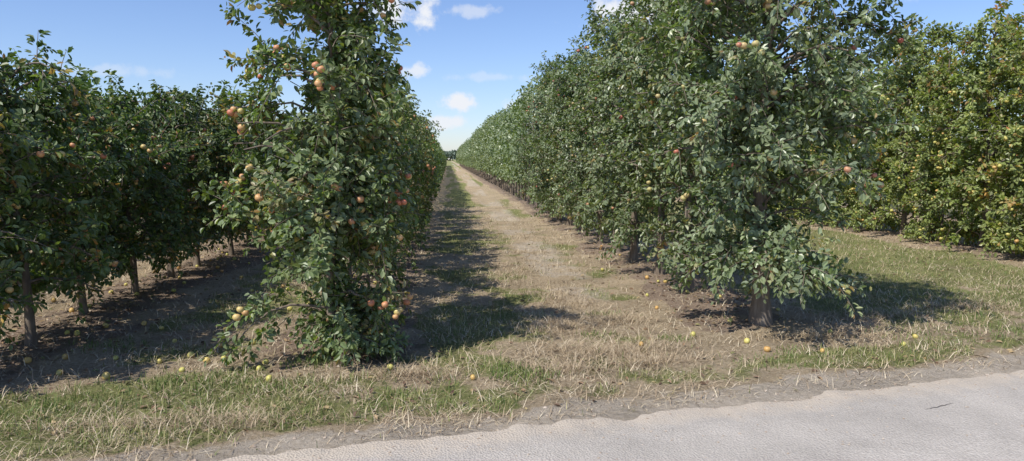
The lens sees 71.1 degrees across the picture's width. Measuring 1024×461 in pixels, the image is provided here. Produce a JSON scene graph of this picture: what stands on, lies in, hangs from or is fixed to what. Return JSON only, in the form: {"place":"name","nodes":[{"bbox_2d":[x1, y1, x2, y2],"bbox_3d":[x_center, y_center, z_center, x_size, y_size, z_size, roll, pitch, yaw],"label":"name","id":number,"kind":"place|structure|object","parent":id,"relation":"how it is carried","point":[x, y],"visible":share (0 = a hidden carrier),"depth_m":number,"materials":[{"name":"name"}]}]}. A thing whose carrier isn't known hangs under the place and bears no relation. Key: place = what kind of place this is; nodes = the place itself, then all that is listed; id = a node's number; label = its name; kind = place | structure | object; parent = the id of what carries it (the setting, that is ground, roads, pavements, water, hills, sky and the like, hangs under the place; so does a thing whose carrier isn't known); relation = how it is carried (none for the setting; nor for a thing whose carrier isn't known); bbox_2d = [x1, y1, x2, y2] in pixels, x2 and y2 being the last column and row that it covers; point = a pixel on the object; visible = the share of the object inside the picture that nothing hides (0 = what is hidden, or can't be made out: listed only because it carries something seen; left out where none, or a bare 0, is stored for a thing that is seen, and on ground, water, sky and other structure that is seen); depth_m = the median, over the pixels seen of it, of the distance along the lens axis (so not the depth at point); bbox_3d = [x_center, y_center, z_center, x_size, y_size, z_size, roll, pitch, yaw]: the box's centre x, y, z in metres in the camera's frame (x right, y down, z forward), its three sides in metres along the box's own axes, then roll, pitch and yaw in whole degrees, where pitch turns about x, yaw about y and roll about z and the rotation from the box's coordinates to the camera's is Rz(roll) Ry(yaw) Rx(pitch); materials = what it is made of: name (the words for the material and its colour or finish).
{"place":"outdoors","nodes":[
{"label":"outdoors","id":0,"kind":"place"},
{"bbox_2d":[0,159,1023,460],"bbox_3d":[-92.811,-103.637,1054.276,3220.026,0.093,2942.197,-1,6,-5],"label":"ground","id":1,"kind":"structure","parent":0,"point":[460,189],"depth_m":6.44,"materials":[{"name":"soil"}]},
{"bbox_2d":[0,71,63,350],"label":"apple tree","id":2,"kind":"object","parent":1,"relation":"on","point":[10,142],"visible":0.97,"depth_m":5.16,"materials":[{"name":"green plant"}]},
{"bbox_2d":[4,77,72,230],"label":"apple tree","id":3,"kind":"object","parent":1,"relation":"on","point":[48,138],"visible":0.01,"depth_m":11.26,"materials":[{"name":"green plant"}]},
{"bbox_2d":[0,29,161,345],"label":"apple tree","id":4,"kind":"object","parent":1,"relation":"on","point":[40,108],"visible":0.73,"depth_m":5.97,"materials":[{"name":"green plant"}]},
{"bbox_2d":[0,46,199,314],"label":"apple tree","id":5,"kind":"object","parent":1,"relation":"on","point":[96,198],"visible":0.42,"depth_m":7.08,"materials":[{"name":"green plant"}]},
{"bbox_2d":[90,85,135,221],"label":"apple tree","id":6,"kind":"object","parent":1,"relation":"on","point":[109,108],"depth_m":13.80,"materials":[{"name":"green plant"}]},
{"bbox_2d":[47,68,212,293],"bbox_3d":[-4.441,-0.444,8.108,1.632,2.632,1.773,4,7,38],"label":"apple tree","id":7,"kind":"object","parent":1,"relation":"on","point":[150,227],"visible":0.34,"depth_m":8.09,"materials":[{"name":"green plant"}]},
{"bbox_2d":[103,69,230,277],"bbox_3d":[-4.624,-0.641,9.306,1.884,2.797,1.733,0,6,-2],"label":"apple tree","id":8,"kind":"object","parent":1,"relation":"on","point":[180,114],"visible":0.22,"depth_m":9.23,"materials":[{"name":"green plant"}]},
{"bbox_2d":[133,80,264,266],"bbox_3d":[-4.505,-0.789,10.454,1.931,2.866,1.777,-3,7,-30],"label":"apple tree","id":9,"kind":"object","parent":1,"relation":"on","point":[223,133],"visible":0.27,"depth_m":10.26,"materials":[{"name":"green plant"}]},
{"bbox_2d":[178,86,281,255],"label":"apple tree","id":10,"kind":"object","parent":1,"relation":"on","point":[242,227],"visible":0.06,"depth_m":11.44,"materials":[{"name":"green plant"}]},
{"bbox_2d":[217,105,288,245],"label":"apple tree","id":11,"kind":"object","parent":1,"relation":"on","point":[262,164],"visible":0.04,"depth_m":12.75,"materials":[{"name":"green plant"}]},
{"bbox_2d":[260,110,295,239],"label":"apple tree","id":12,"kind":"object","parent":1,"relation":"on","point":[262,237],"depth_m":14.03,"materials":[{"name":"green plant"}]},
{"bbox_2d":[274,118,301,179],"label":"apple tree","id":13,"kind":"object","parent":1,"relation":"on","point":[291,149],"visible":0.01,"depth_m":15.06,"materials":[{"name":"green plant"}]},
{"bbox_2d":[192,0,430,373],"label":"apple tree","id":14,"kind":"object","parent":1,"relation":"on","point":[335,202],"visible":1,"depth_m":5.50,"materials":[{"name":"green plant"}]},
{"bbox_2d":[273,37,416,328],"bbox_3d":[-1.554,-0.397,6.862,1.275,2.781,1.379,5,8,44],"label":"apple tree","id":15,"kind":"object","parent":1,"relation":"on","point":[393,270],"visible":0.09,"depth_m":6.87,"materials":[{"name":"green plant"}]},
{"bbox_2d":[315,92,420,290],"bbox_3d":[-1.667,-0.493,8.025,1.313,2.736,1.285,-1,6,-12],"label":"apple tree","id":16,"kind":"object","parent":1,"relation":"on","point":[411,185],"visible":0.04,"depth_m":8.10,"materials":[{"name":"green plant"}]},
{"bbox_2d":[341,73,430,281],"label":"apple tree","id":17,"kind":"object","parent":1,"relation":"on","point":[412,226],"visible":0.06,"depth_m":9.16,"materials":[{"name":"green plant"}]},
{"bbox_2d":[378,60,430,268],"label":"apple tree","id":18,"kind":"object","parent":1,"relation":"on","point":[426,172],"visible":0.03,"depth_m":10.18,"materials":[{"name":"green plant"}]},
{"bbox_2d":[391,71,430,255],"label":"apple tree","id":19,"kind":"object","parent":1,"relation":"on","point":[421,197],"visible":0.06,"depth_m":11.16,"materials":[{"name":"green plant"}]},
{"bbox_2d":[399,96,422,247],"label":"apple tree","id":20,"kind":"object","parent":1,"relation":"on","point":[415,188],"visible":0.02,"depth_m":12.27,"materials":[{"name":"green plant"}]},
{"bbox_2d":[397,81,431,241],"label":"apple tree","id":21,"kind":"object","parent":1,"relation":"on","point":[425,127],"visible":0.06,"depth_m":13.09,"materials":[{"name":"green plant"}]},
{"bbox_2d":[406,114,432,231],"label":"apple tree","id":22,"kind":"object","parent":1,"relation":"on","point":[427,177],"visible":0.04,"depth_m":15.54,"materials":[{"name":"green plant"}]},
{"bbox_2d":[406,100,438,234],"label":"apple tree","id":23,"kind":"object","parent":1,"relation":"on","point":[431,166],"visible":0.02,"depth_m":14.17,"materials":[{"name":"green plant"}]},
{"bbox_2d":[410,99,436,225],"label":"apple tree","id":24,"kind":"object","parent":1,"relation":"on","point":[429,190],"visible":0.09,"depth_m":16.45,"materials":[{"name":"green plant"}]},
{"bbox_2d":[413,109,435,212],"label":"apple tree","id":25,"kind":"object","parent":1,"relation":"on","point":[430,177],"visible":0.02,"depth_m":17.39,"materials":[{"name":"green plant"}]},
{"bbox_2d":[417,111,439,217],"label":"apple tree","id":26,"kind":"object","parent":1,"relation":"on","point":[429,155],"visible":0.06,"depth_m":18.32,"materials":[{"name":"green plant"}]},
{"bbox_2d":[418,116,445,197],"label":"apple tree","id":27,"kind":"object","parent":1,"relation":"on","point":[431,149],"visible":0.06,"depth_m":20.34,"materials":[{"name":"green plant"}]},
{"bbox_2d":[23,245,917,381],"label":"fallen apples","id":28,"kind":"object","parent":1,"relation":"on","point":[105,375],"visible":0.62,"depth_m":6.40,"materials":[{"name":"food"}]},
{"bbox_2d":[0,213,1022,433],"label":"fallen leaves","id":29,"kind":"object","parent":1,"relation":"on","point":[282,354],"visible":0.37,"depth_m":6.67,"materials":[{"name":"brown plant"}]},
{"bbox_2d":[0,202,1023,460],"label":"straw","id":30,"kind":"object","parent":1,"relation":"on","point":[614,350],"visible":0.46,"depth_m":5.88,"materials":[{"name":"beige plant"}]},
{"bbox_2d":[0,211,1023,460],"bbox_3d":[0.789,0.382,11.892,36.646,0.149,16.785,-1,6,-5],"label":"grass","id":31,"kind":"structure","parent":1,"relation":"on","point":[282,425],"depth_m":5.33,"materials":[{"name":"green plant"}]},
{"bbox_2d":[0,239,1023,460],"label":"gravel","id":32,"kind":"structure","parent":1,"relation":"on","point":[254,446],"depth_m":4.79,"materials":[{"name":"grey gravel"}]},
{"bbox_2d":[511,65,562,213],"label":"apple tree","id":33,"kind":"object","parent":1,"relation":"on","point":[527,190],"visible":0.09,"depth_m":20.63,"materials":[{"name":"green plant"}]},
{"bbox_2d":[518,66,564,217],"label":"apple tree","id":34,"kind":"object","parent":1,"relation":"on","point":[536,127],"visible":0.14,"depth_m":18.96,"materials":[{"name":"green plant"}]},
{"bbox_2d":[522,51,574,220],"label":"apple tree","id":35,"kind":"object","parent":1,"relation":"on","point":[539,189],"visible":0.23,"depth_m":17.85,"materials":[{"name":"green plant"}]},
{"bbox_2d":[528,52,591,225],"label":"apple tree","id":36,"kind":"object","parent":1,"relation":"on","point":[549,117],"visible":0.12,"depth_m":16.87,"materials":[{"name":"green plant"}]},
{"bbox_2d":[536,67,604,230],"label":"apple tree","id":37,"kind":"object","parent":1,"relation":"on","point":[561,210],"visible":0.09,"depth_m":15.58,"materials":[{"name":"green plant"}]},
{"bbox_2d":[544,45,612,235],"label":"apple tree","id":38,"kind":"object","parent":1,"relation":"on","point":[562,106],"visible":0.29,"depth_m":14.42,"materials":[{"name":"green plant"}]},
{"bbox_2d":[552,55,626,243],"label":"apple tree","id":39,"kind":"object","parent":1,"relation":"on","point":[574,141],"visible":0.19,"depth_m":13.29,"materials":[{"name":"green plant"}]},
{"bbox_2d":[556,0,665,252],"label":"apple tree","id":40,"kind":"object","parent":1,"relation":"on","point":[593,22],"visible":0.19,"depth_m":12.07,"materials":[{"name":"green plant"}]},
{"bbox_2d":[577,14,680,261],"bbox_3d":[1.946,-1.295,10.842,1.883,3.785,1.836,2,6,21],"label":"apple tree","id":41,"kind":"object","parent":1,"relation":"on","point":[608,131],"visible":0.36,"depth_m":10.71,"materials":[{"name":"green plant"}]},
{"bbox_2d":[594,0,746,274],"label":"apple tree","id":42,"kind":"object","parent":1,"relation":"on","point":[642,80],"visible":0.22,"depth_m":9.73,"materials":[{"name":"green plant"}]},
{"bbox_2d":[606,0,760,290],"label":"apple tree","id":43,"kind":"object","parent":1,"relation":"on","point":[687,219],"visible":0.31,"depth_m":8.46,"materials":[{"name":"green plant"}]},
{"bbox_2d":[421,47,1023,212],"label":"distant apple trees","id":44,"kind":"object","parent":1,"relation":"on","point":[486,150],"visible":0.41,"depth_m":28.86,"materials":[{"name":"green plant"}]},
{"bbox_2d":[444,149,1012,160],"bbox_3d":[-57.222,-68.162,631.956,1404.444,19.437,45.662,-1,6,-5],"label":"distant trees","id":45,"kind":"object","parent":1,"relation":"on","point":[451,154],"visible":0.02,"depth_m":635.16,"materials":[{"name":"green plant"}]},
{"bbox_2d":[609,0,927,326],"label":"apple tree","id":46,"kind":"object","parent":1,"relation":"on","point":[754,82],"visible":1,"depth_m":6.38,"materials":[{"name":"green plant"}]},
{"bbox_2d":[767,76,808,218],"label":"apple tree","id":47,"kind":"object","parent":1,"relation":"on","point":[782,191],"visible":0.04,"depth_m":19.09,"materials":[{"name":"green plant"}]},
{"bbox_2d":[767,98,809,210],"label":"apple tree","id":48,"kind":"object","parent":1,"relation":"on","point":[776,187],"depth_m":20.29,"materials":[{"name":"green plant"}]},
{"bbox_2d":[784,93,845,222],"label":"apple tree","id":49,"kind":"object","parent":1,"relation":"on","point":[800,190],"visible":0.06,"depth_m":18.07,"materials":[{"name":"green plant"}]},
{"bbox_2d":[796,72,876,227],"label":"apple tree","id":50,"kind":"object","parent":1,"relation":"on","point":[847,200],"visible":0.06,"depth_m":16.88,"materials":[{"name":"green plant"}]},
{"bbox_2d":[828,59,911,232],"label":"apple tree","id":51,"kind":"object","parent":1,"relation":"on","point":[853,193],"visible":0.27,"depth_m":15.65,"materials":[{"name":"green plant"}]},
{"bbox_2d":[851,20,961,238],"bbox_3d":[8.092,-2.010,14.645,2.193,4.471,2.176,-1,6,-14],"label":"apple tree","id":52,"kind":"object","parent":1,"relation":"on","point":[937,37],"visible":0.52,"depth_m":14.43,"materials":[{"name":"green plant"}]},
{"bbox_2d":[889,42,997,245],"bbox_3d":[8.136,-1.598,13.491,1.859,3.854,1.784,2,6,16],"label":"apple tree","id":53,"kind":"object","parent":1,"relation":"on","point":[928,186],"visible":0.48,"depth_m":13.41,"materials":[{"name":"green plant"}]},
{"bbox_2d":[915,0,1023,253],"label":"apple tree","id":54,"kind":"object","parent":1,"relation":"on","point":[973,42],"visible":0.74,"depth_m":12.32,"materials":[{"name":"green plant"}]},
{"bbox_2d":[955,4,1023,257],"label":"apple tree","id":55,"kind":"object","parent":1,"relation":"on","point":[1014,133],"visible":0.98,"depth_m":11.22,"materials":[{"name":"green plant"}]},
{"bbox_2d":[0,0,1023,158],"label":"sky","id":56,"kind":"structure","parent":0,"point":[467,60],"materials":[{"name":"blue"}]},
{"bbox_2d":[220,370,1023,460],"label":"road","id":57,"kind":"structure","parent":0,"point":[922,426],"depth_m":4.15,"materials":[{"name":"grey asphalt"}]}
]}

